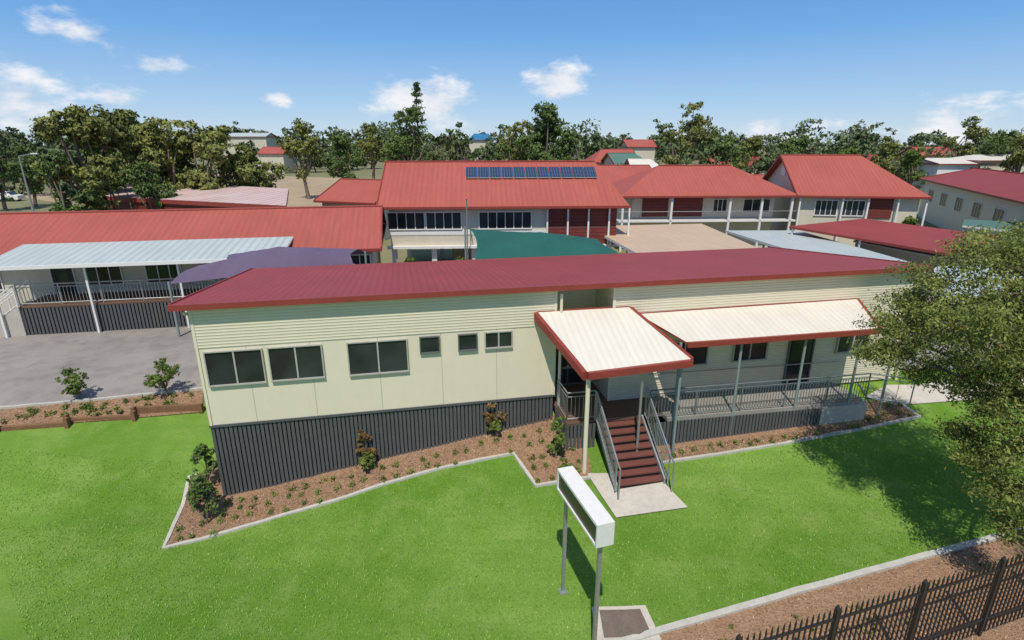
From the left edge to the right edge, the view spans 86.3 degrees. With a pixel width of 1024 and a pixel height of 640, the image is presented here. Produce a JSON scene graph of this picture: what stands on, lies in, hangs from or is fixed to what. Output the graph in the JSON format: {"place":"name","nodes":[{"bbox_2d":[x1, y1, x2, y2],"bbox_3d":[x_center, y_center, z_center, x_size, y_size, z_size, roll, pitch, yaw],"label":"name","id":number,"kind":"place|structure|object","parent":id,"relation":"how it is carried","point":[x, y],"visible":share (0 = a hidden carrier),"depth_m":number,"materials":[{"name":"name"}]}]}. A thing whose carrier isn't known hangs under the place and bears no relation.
{"place":"outdoors","nodes":[
{"label":"outdoors","id":0,"kind":"place"},
{"bbox_2d":[25,174,339,206],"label":"sports field","id":1,"kind":"structure","parent":0,"point":[317,187],"depth_m":100.91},
{"bbox_2d":[407,82,433,160],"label":"norfolk pine","id":2,"kind":"object","parent":1,"relation":"on","point":[415,93],"visible":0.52,"depth_m":110.27,"materials":[{"name":"green plant"}]},
{"bbox_2d":[0,205,386,251],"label":"fascia","id":3,"kind":"structure","parent":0,"point":[383,228],"depth_m":29.21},
{"bbox_2d":[0,206,384,254],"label":"roof","id":4,"kind":"structure","parent":3,"relation":"on","point":[345,227],"depth_m":27.92,"materials":[{"name":"metal"}]},
{"bbox_2d":[223,137,276,166],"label":"walls","id":5,"kind":"structure","parent":0,"point":[260,142],"depth_m":181.30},
{"bbox_2d":[167,247,366,336],"bbox_3d":[-10.905,-1.542,25.345,8.248,3.795,2.278,-4,18,-12],"label":"shade sail","id":6,"kind":"object","parent":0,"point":[230,265],"visible":0.8,"depth_m":24.39,"materials":[{"name":"fabric"}]},
{"bbox_2d":[0,146,980,404],"bbox_3d":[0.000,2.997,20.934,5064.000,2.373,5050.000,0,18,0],"label":"ground","id":7,"kind":"structure","parent":0,"point":[360,172],"depth_m":76.34,"materials":[{"name":"beige soil"}]},
{"bbox_2d":[0,144,17,210],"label":"gum tree","id":8,"kind":"object","parent":7,"relation":"on","point":[7,175],"visible":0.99,"depth_m":68.26,"materials":[{"name":"green plant"}]},
{"bbox_2d":[1,145,44,206],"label":"gum tree","id":9,"kind":"object","parent":7,"relation":"on","point":[28,171],"visible":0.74,"depth_m":71.66,"materials":[{"name":"green plant"}]},
{"bbox_2d":[36,149,97,210],"bbox_3d":[-35.073,-9.457,43.657,3.353,8.050,2.514,-12,21,-33],"label":"gum tree","id":10,"kind":"object","parent":7,"relation":"on","point":[53,159],"visible":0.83,"depth_m":42.83,"materials":[{"name":"green plant"}]},
{"bbox_2d":[55,366,88,398],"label":"sapling","id":11,"kind":"object","parent":7,"relation":"on","point":[76,382],"visible":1,"depth_m":18.22,"materials":[{"name":"green plant"}]},
{"bbox_2d":[27,104,134,208],"bbox_3d":[-37.477,-12.935,48.594,7.396,11.816,7.789,0,18,0],"label":"gum tree","id":12,"kind":"object","parent":7,"relation":"on","point":[96,134],"visible":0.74,"depth_m":46.55,"materials":[{"name":"green plant"}]},
{"bbox_2d":[0,326,201,405],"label":"car park","id":13,"kind":"structure","parent":7,"relation":"on","point":[115,362],"depth_m":21.16,"materials":[{"name":"concrete"}]},
{"bbox_2d":[0,387,202,408],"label":"car park kerb","id":14,"kind":"object","parent":7,"relation":"on","point":[96,399],"visible":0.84,"depth_m":18.58,"materials":[{"name":"concrete"}]},
{"bbox_2d":[72,154,132,209],"bbox_3d":[-33.848,-10.008,46.059,4.569,7.720,3.868,-16,24,-40],"label":"gum tree","id":15,"kind":"object","parent":7,"relation":"on","point":[95,175],"visible":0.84,"depth_m":44.91,"materials":[{"name":"green plant"}]},
{"bbox_2d":[76,109,171,187],"bbox_3d":[-37.209,-14.808,54.112,9.065,11.792,6.414,0,18,0],"label":"gum tree","id":16,"kind":"object","parent":7,"relation":"on","point":[143,139],"visible":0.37,"depth_m":51.82,"materials":[{"name":"green plant"}]},
{"bbox_2d":[0,237,293,337],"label":"veranda","id":17,"kind":"object","parent":7,"relation":"on","point":[60,313],"visible":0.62,"depth_m":24.52,"materials":[{"name":"white paint"}]},
{"bbox_2d":[114,161,181,208],"bbox_3d":[-30.483,-9.864,46.583,4.638,7.091,4.136,12,22,34],"label":"gum tree","id":18,"kind":"object","parent":7,"relation":"on","point":[144,183],"visible":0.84,"depth_m":45.43,"materials":[{"name":"green plant"}]},
{"bbox_2d":[128,116,202,190],"bbox_3d":[-32.769,-13.768,52.392,6.943,10.925,6.329,0,18,0],"label":"gum tree","id":19,"kind":"object","parent":7,"relation":"on","point":[171,172],"visible":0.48,"depth_m":51.15,"materials":[{"name":"green plant"}]},
{"bbox_2d":[0,252,380,314],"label":"walls","id":20,"kind":"structure","parent":7,"relation":"on","point":[13,277],"depth_m":25.65,"materials":[{"name":"paint"}]},
{"bbox_2d":[0,254,370,294],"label":"windows","id":21,"kind":"structure","parent":20,"relation":"attached to","point":[60,275],"depth_m":25.86,"materials":[{"name":"black glass"}]},
{"bbox_2d":[98,185,288,209],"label":"storage shed","id":22,"kind":"structure","parent":7,"relation":"on","point":[228,196],"depth_m":46.05,"materials":[{"name":"metal"}]},
{"bbox_2d":[173,119,256,189],"bbox_3d":[-28.078,-13.762,52.790,5.873,10.685,6.325,8,20,23],"label":"gum tree","id":23,"kind":"object","parent":7,"relation":"on","point":[209,144],"visible":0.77,"depth_m":50.73,"materials":[{"name":"green plant"}]},
{"bbox_2d":[217,144,291,187],"bbox_3d":[-26.077,-13.316,55.141,6.270,8.420,5.995,0,18,0],"label":"gum tree","id":24,"kind":"object","parent":7,"relation":"on","point":[262,179],"visible":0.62,"depth_m":54.15,"materials":[{"name":"green plant"}]},
{"bbox_2d":[258,154,297,173],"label":"walls","id":25,"kind":"structure","parent":7,"relation":"on","point":[279,159],"depth_m":153.79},
{"bbox_2d":[277,118,326,198],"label":"gum tree","id":26,"kind":"object","parent":7,"relation":"on","point":[294,147],"visible":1,"depth_m":80.66,"materials":[{"name":"green plant"}]},
{"bbox_2d":[323,129,366,178],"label":"gum tree","id":27,"kind":"object","parent":7,"relation":"on","point":[343,147],"visible":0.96,"depth_m":90.29,"materials":[{"name":"green plant"}]},
{"bbox_2d":[313,178,390,239],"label":"toilet block","id":28,"kind":"structure","parent":7,"relation":"on","point":[345,191],"depth_m":47.73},
{"bbox_2d":[355,122,390,178],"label":"gum tree","id":29,"kind":"object","parent":7,"relation":"on","point":[371,147],"visible":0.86,"depth_m":112.89,"materials":[{"name":"green plant"}]},
{"bbox_2d":[375,104,426,162],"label":"gum tree","id":30,"kind":"object","parent":7,"relation":"on","point":[400,146],"visible":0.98,"depth_m":99.40,"materials":[{"name":"green plant"}]},
{"bbox_2d":[449,121,466,160],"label":"gum tree","id":31,"kind":"object","parent":7,"relation":"on","point":[461,145],"visible":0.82,"depth_m":118.90,"materials":[{"name":"green plant"}]},
{"bbox_2d":[0,136,991,194],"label":"distant trees","id":32,"kind":"object","parent":7,"relation":"on","point":[765,163],"visible":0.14,"depth_m":83.05,"materials":[{"name":"green plant"}]},
{"bbox_2d":[0,124,1014,172],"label":"distant trees","id":33,"kind":"object","parent":7,"relation":"on","point":[10,143],"visible":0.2,"depth_m":149.05,"materials":[{"name":"green plant"}]},
{"bbox_2d":[0,118,1020,159],"bbox_3d":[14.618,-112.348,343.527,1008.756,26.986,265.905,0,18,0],"label":"distant trees","id":34,"kind":"object","parent":7,"relation":"on","point":[659,138],"visible":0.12,"depth_m":278.67,"materials":[{"name":"green plant"}]},
{"bbox_2d":[499,120,533,160],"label":"gum tree","id":35,"kind":"object","parent":7,"relation":"on","point":[514,154],"visible":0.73,"depth_m":90.47,"materials":[{"name":"green plant"}]},
{"bbox_2d":[515,101,571,159],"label":"gum tree","id":36,"kind":"object","parent":7,"relation":"on","point":[547,129],"visible":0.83,"depth_m":86.29,"materials":[{"name":"green plant"}]},
{"bbox_2d":[188,272,915,427],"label":"walls","id":37,"kind":"structure","parent":7,"relation":"on","point":[449,374],"depth_m":16.25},
{"bbox_2d":[202,330,870,387],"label":"windows","id":38,"kind":"structure","parent":37,"relation":"attached to","point":[247,366],"depth_m":15.73,"materials":[{"name":"black glass"}]},
{"bbox_2d":[173,248,921,303],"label":"roof","id":39,"kind":"structure","parent":37,"relation":"on","point":[303,282],"depth_m":19.04,"materials":[{"name":"metal"}]},
{"bbox_2d":[167,247,933,311],"bbox_3d":[1.889,-1.879,20.297,23.598,1.070,8.480,-4,18,-11],"label":"gutter","id":40,"kind":"object","parent":39,"relation":"attached to","point":[171,307],"visible":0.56,"depth_m":15.80,"materials":[{"name":"metal"}]},
{"bbox_2d":[557,129,582,159],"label":"gum tree","id":41,"kind":"object","parent":7,"relation":"on","point":[572,137],"visible":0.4,"depth_m":85.25,"materials":[{"name":"green plant"}]},
{"bbox_2d":[661,129,688,164],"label":"gum tree","id":42,"kind":"object","parent":7,"relation":"on","point":[672,161],"visible":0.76,"depth_m":92.78,"materials":[{"name":"green plant"}]},
{"bbox_2d":[676,101,721,164],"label":"gum tree","id":43,"kind":"object","parent":7,"relation":"on","point":[694,128],"visible":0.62,"depth_m":93.93,"materials":[{"name":"green plant"}]},
{"bbox_2d":[617,198,795,251],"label":"veranda parts","id":44,"kind":"object","parent":7,"relation":"on","point":[654,207],"visible":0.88,"depth_m":42.99,"materials":[{"name":"paint"}]},
{"bbox_2d":[699,132,750,166],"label":"gum tree","id":45,"kind":"object","parent":7,"relation":"on","point":[727,147],"visible":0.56,"depth_m":95.33,"materials":[{"name":"green plant"}]},
{"bbox_2d":[731,134,771,172],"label":"gum tree","id":46,"kind":"object","parent":7,"relation":"on","point":[753,145],"visible":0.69,"depth_m":105.07,"materials":[{"name":"green plant"}]},
{"bbox_2d":[770,134,811,158],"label":"gum tree","id":47,"kind":"object","parent":7,"relation":"on","point":[802,141],"visible":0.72,"depth_m":112.98,"materials":[{"name":"green plant"}]},
{"bbox_2d":[869,137,911,180],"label":"gum tree","id":48,"kind":"object","parent":7,"relation":"on","point":[883,158],"visible":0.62,"depth_m":85.46,"materials":[{"name":"green plant"}]},
{"bbox_2d":[900,148,925,184],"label":"gum tree","id":49,"kind":"object","parent":7,"relation":"on","point":[912,157],"visible":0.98,"depth_m":81.67,"materials":[{"name":"green plant"}]},
{"bbox_2d":[905,164,977,191],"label":"walls","id":50,"kind":"structure","parent":7,"relation":"on","point":[930,169],"depth_m":92.32,"materials":[{"name":"white paint"}]},
{"bbox_2d":[940,116,991,156],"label":"gum tree","id":51,"kind":"object","parent":7,"relation":"on","point":[973,133],"visible":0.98,"depth_m":103.50,"materials":[{"name":"green plant"}]},
{"bbox_2d":[918,181,1023,243],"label":"walls","id":52,"kind":"structure","parent":7,"relation":"on","point":[946,217],"depth_m":50.39,"materials":[{"name":"paint"}]},
{"bbox_2d":[928,189,1005,220],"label":"windows","id":53,"kind":"structure","parent":52,"relation":"attached to","point":[998,213],"depth_m":47.34,"materials":[{"name":"grey glass"}]},
{"bbox_2d":[919,168,1023,203],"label":"fascia","id":54,"kind":"structure","parent":52,"relation":"on","point":[1000,197],"depth_m":49.60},
{"bbox_2d":[921,168,1023,201],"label":"roof","id":55,"kind":"structure","parent":54,"relation":"on","point":[1004,184],"depth_m":49.82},
{"bbox_2d":[973,129,1018,154],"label":"gum tree","id":56,"kind":"object","parent":7,"relation":"on","point":[998,144],"visible":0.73,"depth_m":94.46,"materials":[{"name":"green plant"}]},
{"bbox_2d":[998,128,1023,172],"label":"gum tree","id":57,"kind":"object","parent":7,"relation":"on","point":[1015,160],"visible":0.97,"depth_m":86.35,"materials":[{"name":"green plant"}]},
{"bbox_2d":[0,369,1023,639],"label":"lawn","id":58,"kind":"structure","parent":0,"point":[162,441],"depth_m":14.13,"materials":[{"name":"plant"}]},
{"bbox_2d":[0,390,202,425],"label":"garden bed","id":59,"kind":"object","parent":58,"relation":"on","point":[52,417],"visible":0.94,"depth_m":18.26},
{"bbox_2d":[143,357,180,396],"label":"sapling","id":60,"kind":"object","parent":59,"relation":"on","point":[159,379],"visible":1,"depth_m":18.58,"materials":[{"name":"green plant"}]},
{"bbox_2d":[0,403,203,431],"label":"timber retaining wall","id":61,"kind":"structure","parent":58,"relation":"on","point":[68,420],"depth_m":18.00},
{"bbox_2d":[161,452,592,549],"bbox_3d":[-3.762,5.030,15.400,12.186,1.175,2.998,0,18,0],"label":"garden edging","id":62,"kind":"object","parent":58,"relation":"on","point":[361,491],"visible":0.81,"depth_m":15.60,"materials":[{"name":"concrete"}]},
{"bbox_2d":[166,415,590,544],"bbox_3d":[-3.642,4.348,16.323,12.090,1.631,3.141,-3,18,-9],"label":"garden bed","id":63,"kind":"object","parent":58,"relation":"on","point":[326,489],"visible":0.46,"depth_m":16.29,"materials":[{"name":"soil"}]},
{"bbox_2d":[185,467,221,523],"bbox_3d":[-8.451,4.932,14.992,0.816,1.854,0.775,-7,19,-21],"label":"shrub","id":64,"kind":"object","parent":63,"relation":"on","point":[200,490],"visible":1,"depth_m":14.85,"materials":[{"name":"green plant"}]},
{"bbox_2d":[189,443,217,483],"bbox_3d":[-8.986,4.423,16.124,0.611,1.862,0.865,0,18,0],"label":"shrub","id":65,"kind":"object","parent":63,"relation":"on","point":[205,451],"visible":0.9,"depth_m":15.96,"materials":[{"name":"green plant"}]},
{"bbox_2d":[355,430,376,454],"bbox_3d":[-4.420,3.962,16.528,0.759,1.497,0.495,7,19,22],"label":"shrub","id":66,"kind":"object","parent":63,"relation":"on","point":[363,437],"visible":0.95,"depth_m":16.39,"materials":[{"name":"brown plant"}]},
{"bbox_2d":[546,416,565,458],"bbox_3d":[1.304,3.617,16.155,0.603,1.659,0.646,0,18,0],"label":"shrub","id":67,"kind":"object","parent":63,"relation":"on","point":[556,447],"visible":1,"depth_m":16.06,"materials":[{"name":"green plant"}]},
{"bbox_2d":[211,397,552,496],"bbox_3d":[-4.352,2.815,20.280,10.020,2.575,7.569,-4,18,-11],"label":"skirting","id":68,"kind":"object","parent":58,"relation":"on","point":[256,456],"visible":0.58,"depth_m":16.35,"materials":[{"name":"metal"}]},
{"bbox_2d":[0,391,1023,639],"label":"mulch chips","id":69,"kind":"object","parent":58,"relation":"on","point":[904,413],"visible":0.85,"depth_m":16.34,"materials":[{"name":"wood"}]},
{"bbox_2d":[1,391,1019,639],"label":"garden plants","id":70,"kind":"object","parent":69,"relation":"on","point":[225,501],"visible":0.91,"depth_m":16.52,"materials":[{"name":"green plant"}]},
{"bbox_2d":[557,466,614,639],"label":"school sign","id":71,"kind":"object","parent":58,"relation":"on","point":[594,518],"visible":0.98,"depth_m":10.81,"materials":[{"name":"metal"}]},
{"bbox_2d":[534,306,693,473],"bbox_3d":[2.931,2.065,16.339,4.548,4.447,2.688,0,18,0],"label":"entry canopy","id":72,"kind":"object","parent":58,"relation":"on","point":[593,343],"visible":0.89,"depth_m":15.74,"materials":[{"name":"metal"}]},
{"bbox_2d":[592,605,660,639],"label":"sign footing","id":73,"kind":"object","parent":58,"relation":"on","point":[646,615],"visible":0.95,"depth_m":12.00,"materials":[{"name":"concrete"}]},
{"bbox_2d":[600,609,648,636],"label":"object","id":74,"kind":"structure","parent":73,"relation":"on","point":[621,623],"depth_m":11.89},
{"bbox_2d":[553,361,914,497],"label":"entry deck","id":75,"kind":"structure","parent":58,"relation":"on","point":[628,465],"depth_m":17.09,"materials":[{"name":"metal"}]},
{"bbox_2d":[641,298,898,443],"bbox_3d":[8.134,1.609,17.641,8.255,3.940,1.740,-4,18,-11],"label":"walkway canopy","id":76,"kind":"object","parent":58,"relation":"on","point":[736,325],"visible":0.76,"depth_m":16.97,"materials":[{"name":"metal"}]},
{"bbox_2d":[655,400,916,460],"bbox_3d":[8.818,3.492,17.687,9.938,0.590,1.241,-4,18,-11],"label":"garden bed","id":77,"kind":"object","parent":58,"relation":"on","point":[872,407],"visible":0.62,"depth_m":17.39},
{"bbox_2d":[663,397,920,463],"bbox_3d":[9.092,3.625,17.441,9.567,0.763,0.953,-6,19,-17],"label":"garden edging","id":78,"kind":"object","parent":58,"relation":"on","point":[701,456],"visible":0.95,"depth_m":17.23,"materials":[{"name":"concrete"}]},
{"bbox_2d":[613,528,1022,639],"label":"concrete kerb","id":79,"kind":"structure","parent":58,"relation":"on","point":[742,606],"depth_m":12.58,"materials":[{"name":"concrete"}]},
{"bbox_2d":[659,534,1023,639],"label":"mulch strip","id":80,"kind":"object","parent":58,"relation":"on","point":[939,567],"visible":0.69,"depth_m":12.22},
{"bbox_2d":[735,554,1023,639],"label":"security fence","id":81,"kind":"object","parent":58,"relation":"on","point":[924,590],"visible":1,"depth_m":10.74,"materials":[{"name":"black metal"}]},
{"bbox_2d":[843,218,1023,549],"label":"eucalyptus tree","id":82,"kind":"object","parent":58,"relation":"on","point":[986,318],"visible":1,"depth_m":12.54,"materials":[{"name":"green plant"}]},
{"bbox_2d":[864,380,1023,404],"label":"footpath","id":83,"kind":"structure","parent":58,"relation":"on","point":[904,393],"depth_m":19.30,"materials":[{"name":"concrete"}]},
{"bbox_2d":[0,0,1023,145],"label":"sky","id":84,"kind":"structure","parent":0,"point":[759,67],"materials":[{"name":"blue"}]},
{"bbox_2d":[587,473,686,516],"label":"entry path","id":85,"kind":"structure","parent":0,"point":[649,498],"depth_m":15.17,"materials":[{"name":"concrete"}]},
{"bbox_2d":[620,147,654,160],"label":"walls","id":86,"kind":"structure","parent":0,"point":[645,152],"depth_m":144.11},
{"bbox_2d":[616,198,774,247],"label":"walls","id":87,"kind":"structure","parent":0,"point":[635,204],"depth_m":43.57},
{"bbox_2d":[622,165,797,197],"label":"fascia","id":88,"kind":"structure","parent":87,"relation":"on","point":[775,196],"depth_m":41.77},
{"bbox_2d":[612,165,795,195],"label":"roof","id":89,"kind":"structure","parent":88,"relation":"on","point":[713,180],"depth_m":43.06,"materials":[{"name":"metal"}]},
{"bbox_2d":[770,198,919,245],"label":"walls","id":90,"kind":"structure","parent":0,"point":[907,207],"depth_m":42.81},
{"bbox_2d":[762,154,932,198],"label":"fascia","id":91,"kind":"structure","parent":90,"relation":"on","point":[778,179],"depth_m":45.46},
{"bbox_2d":[764,155,930,196],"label":"roof","id":92,"kind":"structure","parent":91,"relation":"on","point":[837,175],"depth_m":43.34,"materials":[{"name":"metal"}]},
{"bbox_2d":[780,166,928,240],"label":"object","id":93,"kind":"structure","parent":90,"relation":"attached to","point":[880,208],"depth_m":42.14,"materials":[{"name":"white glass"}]},
{"bbox_2d":[895,261,1022,369],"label":"courtyard","id":94,"kind":"structure","parent":0,"point":[927,351],"depth_m":22.42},
{"bbox_2d":[392,248,476,262],"bbox_3d":[-1.357,-4.615,37.112,12.300,2.310,7.300,-1,18,-3],"label":"undercroft","id":95,"kind":"object","parent":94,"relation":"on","point":[461,253],"visible":0.12,"depth_m":38.09,"materials":[{"name":"white paint"}]},
{"bbox_2d":[389,209,615,245],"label":"walls","id":96,"kind":"structure","parent":95,"relation":"on","point":[538,219],"depth_m":32.81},
{"bbox_2d":[376,160,629,209],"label":"fascia","id":97,"kind":"structure","parent":96,"relation":"on","point":[500,207],"depth_m":32.04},
{"bbox_2d":[377,161,628,206],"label":"roof","id":98,"kind":"structure","parent":97,"relation":"on","point":[427,184],"depth_m":33.29,"materials":[{"name":"metal"}]},
{"bbox_2d":[466,167,596,177],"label":"solar panels","id":99,"kind":"object","parent":98,"relation":"on","point":[531,172],"visible":1,"depth_m":34.40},
{"bbox_2d":[387,208,630,252],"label":"windows","id":100,"kind":"structure","parent":96,"relation":"attached to","point":[591,223],"depth_m":32.79,"materials":[{"name":"black glass"}]},
{"bbox_2d":[464,227,617,259],"bbox_3d":[1.280,-2.550,27.979,6.993,4.095,7.194,-2,18,-7],"label":"shade sail","id":101,"kind":"object","parent":94,"relation":"on","point":[499,244],"visible":0.78,"depth_m":25.79,"materials":[{"name":"fabric"}]},
{"bbox_2d":[604,224,757,252],"bbox_3d":[9.817,-3.798,33.671,8.220,2.870,8.986,-3,18,-8],"label":"covered area","id":102,"kind":"object","parent":94,"relation":"on","point":[663,238],"visible":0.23,"depth_m":32.38,"materials":[{"name":"white paint"}]},
{"bbox_2d":[725,230,952,277],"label":"covered walkway","id":103,"kind":"structure","parent":94,"relation":"on","point":[797,240],"depth_m":32.71,"materials":[{"name":"white paint"}]},
{"bbox_2d":[789,218,998,291],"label":"covered walkway","id":104,"kind":"structure","parent":94,"relation":"on","point":[912,237],"depth_m":32.55,"materials":[{"name":"red metal"}]},
{"bbox_2d":[853,240,983,293],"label":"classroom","id":105,"kind":"structure","parent":94,"relation":"on","point":[904,254],"depth_m":32.05,"materials":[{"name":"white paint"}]},
{"bbox_2d":[925,266,1020,350],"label":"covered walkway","id":106,"kind":"structure","parent":94,"relation":"on","point":[977,288],"depth_m":24.51,"materials":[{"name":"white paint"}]},
{"bbox_2d":[962,219,1023,231],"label":"covered walkway","id":107,"kind":"structure","parent":94,"relation":"on","point":[973,223],"depth_m":38.09,"materials":[{"name":"white paint"}]},
{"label":"walls","id":108,"kind":"object","parent":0,"visible":0},
{"bbox_2d":[601,153,614,164],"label":"fascia","id":109,"kind":"structure","parent":108,"relation":"on","point":[608,160],"depth_m":79.61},
{"bbox_2d":[602,153,641,164],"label":"roof","id":110,"kind":"structure","parent":109,"relation":"on","point":[617,158],"depth_m":78.18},
{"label":"fascia","id":111,"kind":"object","parent":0,"visible":0},
{"bbox_2d":[585,149,633,161],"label":"roof","id":112,"kind":"structure","parent":111,"relation":"on","point":[599,155],"depth_m":84.86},
{"bbox_3d":[12.707,-16.782,62.659,7.082,2.024,9.752,0,18,0],"label":"fascia","id":113,"kind":"object","parent":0,"visible":0},
{"bbox_2d":[598,165,649,182],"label":"roof","id":114,"kind":"structure","parent":113,"relation":"on","point":[613,173],"depth_m":61.25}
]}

